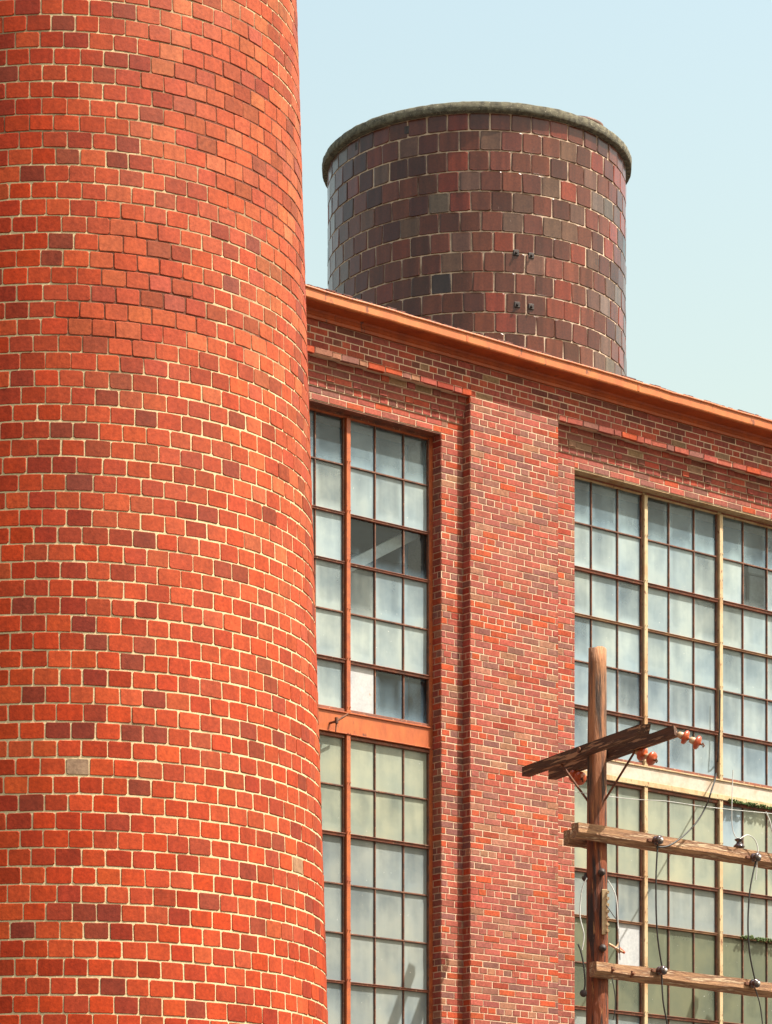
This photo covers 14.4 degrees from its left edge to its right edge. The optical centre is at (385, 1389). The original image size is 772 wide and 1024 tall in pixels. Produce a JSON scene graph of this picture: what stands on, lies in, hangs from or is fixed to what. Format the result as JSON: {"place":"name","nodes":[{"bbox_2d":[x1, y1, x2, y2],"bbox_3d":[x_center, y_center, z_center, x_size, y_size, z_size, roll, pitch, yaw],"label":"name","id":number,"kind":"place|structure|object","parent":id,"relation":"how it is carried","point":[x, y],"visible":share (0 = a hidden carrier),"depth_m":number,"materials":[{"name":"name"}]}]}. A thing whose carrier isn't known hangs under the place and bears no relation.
{"place":"outdoors","nodes":[
{"label":"outdoors","id":0,"kind":"place"},
{"bbox_2d":[322,101,631,375],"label":"tank tower","id":1,"kind":"structure","parent":0,"point":[505,221],"depth_m":43.05,"materials":[{"name":"brick"}]},
{"bbox_2d":[297,0,771,419],"label":"sky","id":2,"kind":"structure","parent":0,"point":[685,85],"materials":[{"name":"blue"}]},
{"label":"ground","id":3,"kind":"structure","parent":0,"visible":0},
{"bbox_2d":[0,0,327,1023],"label":"brick chimney","id":4,"kind":"object","parent":3,"relation":"on","point":[160,828],"visible":1,"depth_m":20.71,"materials":[{"name":"brick"}]},
{"bbox_2d":[305,284,771,1023],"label":"factory building","id":5,"kind":"structure","parent":3,"relation":"on","point":[507,536],"depth_m":30.28,"materials":[{"name":"brick"}]},
{"bbox_2d":[309,405,432,1023],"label":"window","id":6,"kind":"structure","parent":5,"relation":"in","point":[376,764],"depth_m":29.38,"materials":[{"name":"glass"}]},
{"bbox_2d":[574,474,771,1023],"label":"window","id":7,"kind":"structure","parent":5,"relation":"in","point":[678,649],"depth_m":32.02,"materials":[{"name":"glass"}]},
{"bbox_2d":[728,798,771,810],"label":"moss","id":8,"kind":"object","parent":5,"relation":"attached to","point":[748,804],"visible":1,"depth_m":32.58,"materials":[{"name":"green plant"}]},
{"bbox_2d":[740,935,771,942],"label":"moss","id":9,"kind":"object","parent":5,"relation":"attached to","point":[751,937],"visible":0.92,"depth_m":32.66,"materials":[{"name":"green plant"}]},
{"bbox_2d":[522,646,676,1023],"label":"utility pole","id":10,"kind":"object","parent":3,"relation":"on","point":[596,752],"visible":0.99,"depth_m":28.37,"materials":[{"name":"brown wood"}]},
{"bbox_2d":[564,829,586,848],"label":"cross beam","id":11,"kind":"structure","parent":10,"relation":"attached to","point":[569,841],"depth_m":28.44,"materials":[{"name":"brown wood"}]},
{"bbox_2d":[568,770,585,784],"bbox_3d":[1.813,-5.825,29.002,0.132,0.168,0.288,0,0,-23],"label":"disc insulator","id":12,"kind":"object","parent":10,"relation":"hanging from","point":[579,777],"visible":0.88,"depth_m":28.92,"materials":[{"name":"orange ceramic"}]},
{"bbox_2d":[577,944,585,989],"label":"wire","id":13,"kind":"object","parent":10,"relation":"hanging from","point":[583,967],"visible":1,"depth_m":28.29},
{"bbox_2d":[579,878,586,949],"bbox_3d":[1.832,-4.417,28.300,0.076,0.672,0.012,0,0,0],"label":"wire","id":14,"kind":"object","parent":10,"relation":"hanging from","point":[580,914],"visible":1,"depth_m":28.30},
{"bbox_2d":[580,990,586,996],"bbox_3d":[1.832,-3.679,28.290,0.068,0.068,0.040,0,0,11],"label":"cable knob","id":15,"kind":"object","parent":10,"relation":"attached to","point":[583,993],"visible":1,"depth_m":28.27,"materials":[{"name":"black metal"}]},
{"bbox_2d":[606,905,619,957],"bbox_3d":[2.107,-4.246,28.300,0.137,0.513,0.008,0,0,0],"label":"wire","id":16,"kind":"object","parent":10,"relation":"attached to","point":[617,923],"visible":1,"depth_m":28.30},
{"bbox_2d":[608,880,619,947],"bbox_3d":[2.112,-4.415,28.300,0.112,0.638,0.010,0,0,0],"label":"wire","id":17,"kind":"object","parent":10,"relation":"hanging from","point":[617,913],"visible":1,"depth_m":28.30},
{"bbox_2d":[635,748,657,764],"bbox_3d":[2.388,-5.826,28.055,0.278,0.175,0.132,0,0,40],"label":"disc insulator","id":18,"kind":"object","parent":10,"relation":"hanging from","point":[642,754],"visible":1,"depth_m":28.02,"materials":[{"name":"orange ceramic"}]},
{"bbox_2d":[571,822,771,869],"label":"cross beam","id":19,"kind":"structure","parent":10,"relation":"attached to","point":[635,839],"depth_m":28.80,"materials":[{"name":"brown wood"}]},
{"bbox_2d":[647,835,663,844],"bbox_3d":[2.543,-5.156,28.601,0.123,0.090,0.163,0,0,41],"label":"knob insulator","id":20,"kind":"object","parent":19,"relation":"attached to","point":[656,840],"visible":1,"depth_m":28.58,"materials":[{"name":"silver ceramic"}]},
{"bbox_2d":[655,844,661,965],"bbox_3d":[2.557,-4.550,28.610,0.022,1.134,0.103,0,0,43],"label":"wire","id":21,"kind":"object","parent":20,"relation":"hanging from","point":[656,904],"visible":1,"depth_m":28.58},
{"bbox_2d":[656,690,720,847],"bbox_3d":[3.254,-6.247,30.492,0.479,2.320,3.997,0,0,14],"label":"wire","id":22,"kind":"object","parent":20,"relation":"attached to","point":[713,782],"visible":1,"depth_m":29.05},
{"bbox_2d":[733,838,744,848],"bbox_3d":[3.407,-5.230,29.441,0.112,0.191,0.112,0,0,0],"label":"pin insulator","id":23,"kind":"object","parent":19,"relation":"on","point":[738,844],"visible":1,"depth_m":29.40,"materials":[{"name":"silver metal"}]},
{"bbox_2d":[731,772,738,837],"bbox_3d":[3.349,-5.619,29.251,0.104,0.647,0.007,0,0,-39],"label":"wire","id":24,"kind":"object","parent":23,"relation":"attached to","point":[731,805],"visible":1,"depth_m":29.22,"materials":[{"name":"grey metal"}]},
{"bbox_2d":[746,852,760,861],"bbox_3d":[3.564,-5.143,29.440,0.123,0.090,0.163,0,0,41],"label":"knob insulator","id":25,"kind":"object","parent":19,"relation":"attached to","point":[754,857],"visible":1,"depth_m":29.41,"materials":[{"name":"silver ceramic"}]},
{"bbox_2d":[741,835,758,879],"bbox_3d":[3.503,-5.135,29.377,0.243,0.427,0.009,0,0,-39],"label":"wire","id":26,"kind":"object","parent":25,"relation":"attached to","point":[758,851],"visible":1,"depth_m":29.43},
{"bbox_2d":[747,861,756,978],"bbox_3d":[3.528,-4.535,29.403,0.134,1.140,0.016,0,0,-45],"label":"wire","id":27,"kind":"object","parent":25,"relation":"hanging from","point":[748,920],"visible":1,"depth_m":29.37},
{"bbox_2d":[576,792,771,813],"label":"wire","id":28,"kind":"object","parent":10,"relation":"attached to","point":[681,803],"visible":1,"depth_m":28.77,"materials":[{"name":"grey metal"}]},
{"bbox_2d":[589,961,771,997],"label":"cross beam","id":29,"kind":"structure","parent":10,"relation":"attached to","point":[646,975],"depth_m":28.89,"materials":[{"name":"brown wood"}]},
{"bbox_2d":[612,978,615,1019],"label":"wire","id":30,"kind":"object","parent":29,"relation":"hanging from","point":[615,998],"visible":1,"depth_m":28.30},
{"bbox_2d":[651,965,667,974],"bbox_3d":[2.584,-3.940,28.635,0.123,0.090,0.163,0,0,41],"label":"knob insulator","id":31,"kind":"object","parent":29,"relation":"attached to","point":[661,970],"visible":1,"depth_m":28.61,"materials":[{"name":"silver ceramic"}]},
{"bbox_2d":[661,975,667,1023],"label":"wire","id":32,"kind":"object","parent":31,"relation":"hanging from","point":[663,998],"visible":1,"depth_m":28.63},
{"bbox_2d":[745,979,759,987],"bbox_3d":[3.554,-3.924,29.431,0.123,0.090,0.163,0,0,41],"label":"knob insulator","id":33,"kind":"object","parent":29,"relation":"attached to","point":[753,983],"visible":1,"depth_m":29.41,"materials":[{"name":"silver ceramic"}]},
{"bbox_2d":[754,988,762,1023],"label":"wire","id":34,"kind":"object","parent":33,"relation":"hanging from","point":[759,1005],"visible":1,"depth_m":29.46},
{"bbox_2d":[676,730,704,748],"bbox_3d":[2.737,-5.864,27.513,0.280,0.174,0.132,0,0,12],"label":"disc insulator","id":35,"kind":"object","parent":10,"relation":"hanging from","point":[696,743],"visible":1,"depth_m":27.48,"materials":[{"name":"orange ceramic"}]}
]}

